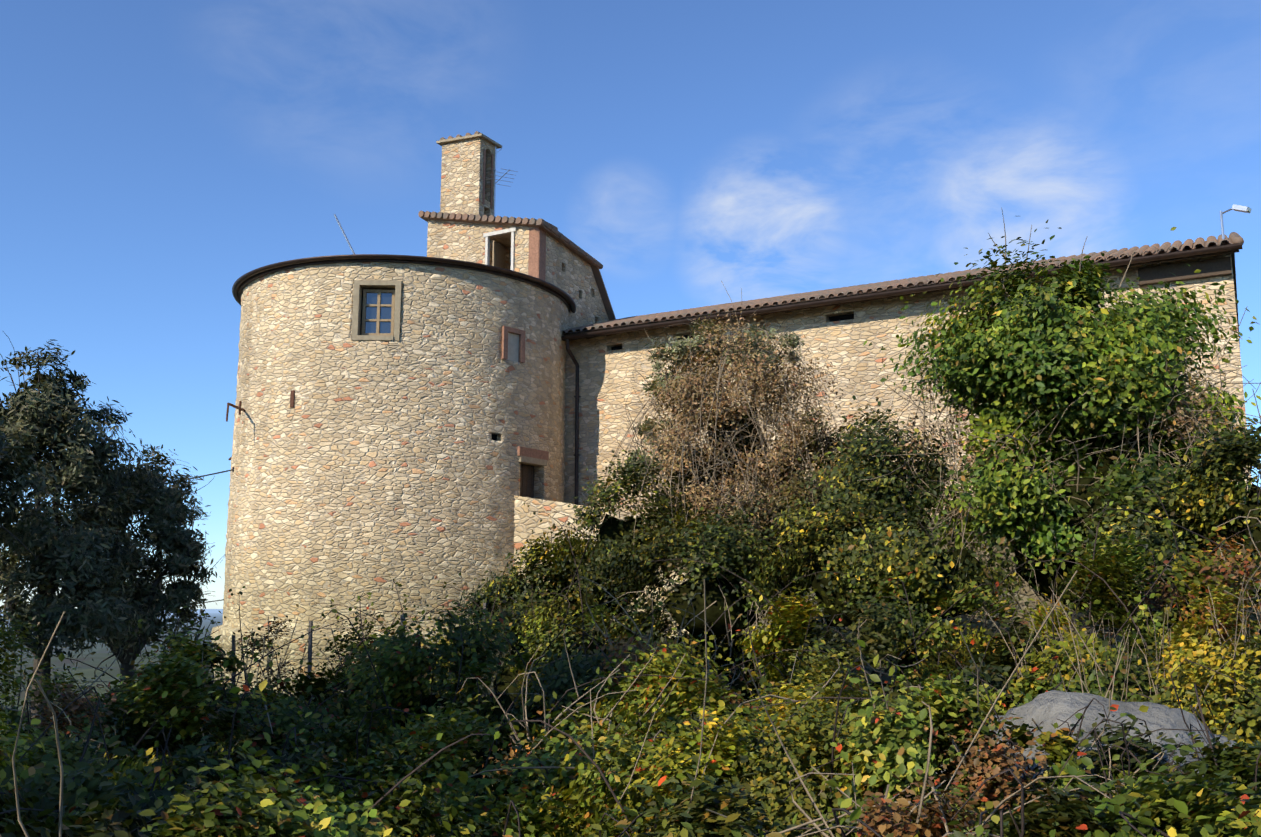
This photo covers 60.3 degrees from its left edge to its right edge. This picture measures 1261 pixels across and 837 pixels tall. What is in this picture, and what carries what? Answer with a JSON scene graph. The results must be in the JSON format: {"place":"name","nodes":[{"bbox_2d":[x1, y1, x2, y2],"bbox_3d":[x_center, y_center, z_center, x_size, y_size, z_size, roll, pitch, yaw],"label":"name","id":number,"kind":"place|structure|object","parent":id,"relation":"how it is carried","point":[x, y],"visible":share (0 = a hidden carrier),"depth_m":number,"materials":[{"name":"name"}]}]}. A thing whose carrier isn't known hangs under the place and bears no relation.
{"place":"outdoors","nodes":[
{"label":"outdoors","id":0,"kind":"place"},
{"bbox_2d":[210,262,568,696],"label":"tower","id":1,"kind":"structure","parent":0,"point":[372,465],"depth_m":22.48,"materials":[{"name":"beige stone"}]},
{"bbox_2d":[8,467,233,623],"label":"cables","id":2,"kind":"object","parent":1,"relation":"attached to","point":[232,470],"visible":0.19,"depth_m":23.94,"materials":[{"name":"grey plastic"}]},
{"bbox_2d":[334,214,354,253],"bbox_3d":[-6.014,-3.790,23.055,0.638,1.168,0.044,-1,-9,5],"label":"antenna rod","id":3,"kind":"object","parent":1,"relation":"attached to","point":[344,234],"visible":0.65,"depth_m":23.07,"materials":[{"name":"silver metal"}]},
{"bbox_2d":[351,280,401,340],"bbox_3d":[-5.268,-2.224,22.619,0.980,1.280,0.300,0,-9,-2],"label":"tower window frame","id":4,"kind":"object","parent":1,"relation":"on","point":[359,285],"visible":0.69,"depth_m":22.53,"materials":[{"name":"beige stone"}]},
{"bbox_2d":[360,289,394,334],"bbox_3d":[-5.283,-2.158,23.029,0.900,1.200,0.100,0,-9,-2],"label":"window frame","id":5,"kind":"structure","parent":1,"relation":"attached to","point":[362,307],"depth_m":23.00,"materials":[{"name":"black"}]},
{"bbox_2d":[361,289,394,335],"bbox_3d":[-5.272,-2.208,22.716,0.660,1.000,0.056,0,-9,-2],"label":"window","id":6,"kind":"structure","parent":1,"relation":"attached to","point":[371,312],"depth_m":22.72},
{"bbox_2d":[232,254,575,312],"bbox_3d":[-5.399,-2.721,26.491,8.140,0.074,8.140,-5,-10,29],"label":"tower roof rim","id":7,"kind":"object","parent":1,"relation":"attached to","point":[244,277],"visible":0.54,"depth_m":23.07,"materials":[{"name":"brown metal"}]},
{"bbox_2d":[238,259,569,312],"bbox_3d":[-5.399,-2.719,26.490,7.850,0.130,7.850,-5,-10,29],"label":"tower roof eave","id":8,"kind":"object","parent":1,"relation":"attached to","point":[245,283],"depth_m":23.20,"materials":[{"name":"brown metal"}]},
{"bbox_2d":[491,434,496,440],"bbox_3d":[-2.980,0.415,23.215,0.240,0.150,0.100,8,-12,-41],"label":"wall hole","id":9,"kind":"object","parent":1,"relation":"on","point":[494,436],"visible":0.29,"depth_m":23.21,"materials":[{"name":"black"}]},
{"bbox_2d":[501,326,524,362],"bbox_3d":[-2.582,-1.605,23.696,0.160,0.720,0.620,-8,-12,42],"label":"window frame","id":10,"kind":"object","parent":1,"relation":"on","point":[519,332],"visible":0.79,"depth_m":23.67,"materials":[{"name":"stone"}]},
{"bbox_2d":[506,332,518,361],"bbox_3d":[-2.612,-1.551,23.715,0.080,0.620,0.380,-8,-12,42],"label":"window pane","id":11,"kind":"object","parent":10,"relation":"attached to","point":[513,347],"visible":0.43,"depth_m":23.72,"materials":[{"name":"grey glass"}]},
{"bbox_2d":[427,220,608,332],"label":"building wall","id":12,"kind":"structure","parent":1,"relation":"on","point":[569,272],"depth_m":26.96,"materials":[{"name":"stone"}]},
{"bbox_2d":[492,241,504,268],"bbox_3d":[-3.246,-3.361,26.683,0.040,1.880,0.680,-3,-10,17],"label":"door leaf","id":13,"kind":"object","parent":12,"relation":"attached to","point":[498,256],"visible":0.36,"depth_m":26.70,"materials":[{"name":"brown wood"}]},
{"bbox_2d":[483,227,516,270],"bbox_3d":[-3.159,-3.530,26.221,0.960,2.085,0.100,-5,-10,29],"label":"door frame","id":14,"kind":"object","parent":12,"relation":"attached to","point":[488,235],"visible":0.5,"depth_m":26.33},
{"bbox_2d":[485,145,516,215],"bbox_3d":[-3.331,-5.889,27.180,0.830,2.450,1.442,3,-10,-17],"label":"aerial","id":15,"kind":"object","parent":12,"relation":"on","point":[495,182],"visible":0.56,"depth_m":27.48,"materials":[{"name":"silver metal"}]},
{"bbox_2d":[418,211,615,320],"bbox_3d":[-2.812,-3.774,28.038,3.785,2.770,3.812,-5,-10,29],"label":"roof","id":16,"kind":"object","parent":12,"relation":"on","point":[561,238],"visible":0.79,"depth_m":26.84,"materials":[{"name":"brown ceramic"}]},
{"bbox_2d":[440,138,496,215],"bbox_3d":[-4.124,-5.802,27.627,1.238,2.420,0.680,-5,-10,29],"label":"chimney","id":17,"kind":"object","parent":16,"relation":"attached to","point":[462,177],"depth_m":27.38,"materials":[{"name":"beige stone"}]},
{"bbox_2d":[436,133,501,148],"bbox_3d":[-4.131,-7.025,27.829,1.441,0.160,0.880,-5,-10,29],"label":"chimney cap","id":18,"kind":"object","parent":17,"relation":"on","point":[457,139],"depth_m":27.51,"materials":[{"name":"beige stone"}]},
{"bbox_2d":[440,131,479,139],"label":"roof tiles","id":19,"kind":"object","parent":18,"relation":"on","point":[458,135],"visible":0.1,"depth_m":27.52,"materials":[{"name":"brown ceramic"}]},
{"bbox_2d":[528,227,545,280],"bbox_3d":[-2.228,-3.644,25.873,0.299,1.800,0.289,-5,-10,29],"label":"quoin","id":20,"kind":"object","parent":12,"relation":"attached to","point":[537,255],"visible":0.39,"depth_m":25.81,"materials":[{"name":"pink stone"}]},
{"bbox_2d":[520,464,533,497],"bbox_3d":[-2.400,1.805,23.862,0.071,1.600,0.840,-6,-11,32],"label":"tower door","id":21,"kind":"structure","parent":1,"relation":"attached to","point":[526,480],"depth_m":24.06,"materials":[{"name":"brown wood"}]},
{"bbox_2d":[517,446,548,465],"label":"lintel","id":22,"kind":"structure","parent":1,"relation":"attached to","point":[531,453],"depth_m":23.79,"materials":[{"name":"stone"}]},
{"bbox_2d":[0,609,1255,824],"bbox_3d":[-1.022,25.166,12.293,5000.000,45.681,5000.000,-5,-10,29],"label":"ground","id":23,"kind":"structure","parent":0,"point":[98,657],"depth_m":31.54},
{"bbox_2d":[232,603,486,696],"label":"fence posts","id":24,"kind":"object","parent":23,"relation":"on","point":[310,637],"visible":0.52,"depth_m":13.64,"materials":[{"name":"wood"}]},
{"bbox_2d":[0,314,805,727],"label":"tree","id":25,"kind":"object","parent":23,"relation":"on","point":[124,662],"visible":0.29,"depth_m":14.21,"materials":[{"name":"brown plant"}]},
{"bbox_2d":[513,496,689,637],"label":"stone wall","id":26,"kind":"structure","parent":23,"relation":"on","point":[526,522],"depth_m":22.77,"materials":[{"name":"stone"}]},
{"bbox_2d":[0,220,1260,836],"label":"leaves","id":27,"kind":"object","parent":23,"relation":"on","point":[1026,348],"visible":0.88,"depth_m":9.12,"materials":[{"name":"green plant"}]},
{"bbox_2d":[0,211,1260,836],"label":"dry twigs","id":28,"kind":"object","parent":23,"relation":"on","point":[776,475],"visible":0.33,"depth_m":12.48,"materials":[{"name":"brown plant"}]},
{"bbox_2d":[0,402,1260,836],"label":"dark twigs","id":29,"kind":"object","parent":23,"relation":"on","point":[834,810],"visible":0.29,"depth_m":7.63,"materials":[{"name":"brown plant"}]},
{"bbox_2d":[6,302,1260,836],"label":"bush","id":30,"kind":"object","parent":23,"relation":"on","point":[612,528],"visible":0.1,"depth_m":13.46,"materials":[{"name":"green plant"}]},
{"bbox_2d":[564,254,1251,517],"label":"long wall","id":31,"kind":"structure","parent":23,"relation":"on","point":[606,382],"depth_m":22.86,"materials":[{"name":"stone"}]},
{"bbox_2d":[611,314,853,350],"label":"wall openings","id":32,"kind":"object","parent":31,"relation":"on","point":[841,317],"visible":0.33,"depth_m":23.18,"materials":[{"name":"black"}]},
{"bbox_2d":[562,234,1230,332],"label":"roof tiles","id":33,"kind":"object","parent":31,"relation":"on","point":[948,276],"visible":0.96,"depth_m":23.24,"materials":[{"name":"brown tile"}]},
{"bbox_2d":[566,238,1232,333],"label":"roof pans","id":34,"kind":"object","parent":31,"relation":"on","point":[1174,249],"depth_m":21.93,"materials":[{"name":"brown ceramic"}]},
{"bbox_2d":[561,243,1241,503],"bbox_3d":[4.513,0.059,22.152,14.320,5.103,0.605,-5,-10,29],"label":"gutter","id":35,"kind":"object","parent":31,"relation":"attached to","point":[1157,257],"visible":0.73,"depth_m":22.61,"materials":[{"name":"metal"}]},
{"bbox_2d":[948,298,991,322],"bbox_3d":[6.850,-1.815,21.544,1.030,1.190,0.112,-5,-10,29],"label":"wall window brick","id":36,"kind":"object","parent":31,"relation":"attached to","point":[959,308],"visible":0.06,"depth_m":21.70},
{"bbox_2d":[1138,257,1231,285],"bbox_3d":[10.065,-2.668,19.743,1.500,0.300,0.140,-5,-10,29],"label":"eave box","id":37,"kind":"object","parent":31,"relation":"attached to","point":[1216,267],"visible":0.93,"depth_m":19.68,"materials":[{"name":"brown wood"}]},
{"bbox_2d":[1231,253,1239,344],"bbox_3d":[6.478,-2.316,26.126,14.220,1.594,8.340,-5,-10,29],"label":"drainpipe","id":38,"kind":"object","parent":31,"relation":"on","point":[1233,268],"depth_m":23.58,"materials":[{"name":"black metal"}]},
{"bbox_2d":[569,253,1230,340],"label":"rafters","id":39,"kind":"object","parent":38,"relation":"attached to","point":[815,308],"visible":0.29,"depth_m":23.14,"materials":[{"name":"brown wood"}]},
{"bbox_2d":[563,243,1238,340],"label":"fascia","id":40,"kind":"structure","parent":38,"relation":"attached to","point":[1182,258],"depth_m":22.17,"materials":[{"name":"brown wood"}]},
{"bbox_2d":[1220,204,1251,243],"bbox_3d":[10.759,-3.404,19.286,0.497,0.791,0.180,-10,-14,48],"label":"floodlight","id":41,"kind":"object","parent":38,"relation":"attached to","point":[1239,208],"depth_m":19.31,"materials":[{"name":"white metal"}]},
{"bbox_2d":[1229,232,1243,244],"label":"verge tiles","id":42,"kind":"object","parent":38,"relation":"on","point":[1234,237],"visible":0.9,"depth_m":19.26,"materials":[{"name":"ceramic"}]},
{"bbox_2d":[733,518,1260,670],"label":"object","id":43,"kind":"object","parent":23,"relation":"on","point":[992,626],"depth_m":18.53,"materials":[{"name":"soil"}]},
{"bbox_2d":[936,690,1260,797],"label":"outcrop rock","id":44,"kind":"object","parent":23,"relation":"on","point":[1047,709],"visible":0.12,"depth_m":5.54,"materials":[{"name":"grey stone"}]},
{"bbox_2d":[0,0,1260,609],"label":"sky","id":45,"kind":"structure","parent":0,"point":[156,155],"materials":[{"name":"blue"}]}
]}

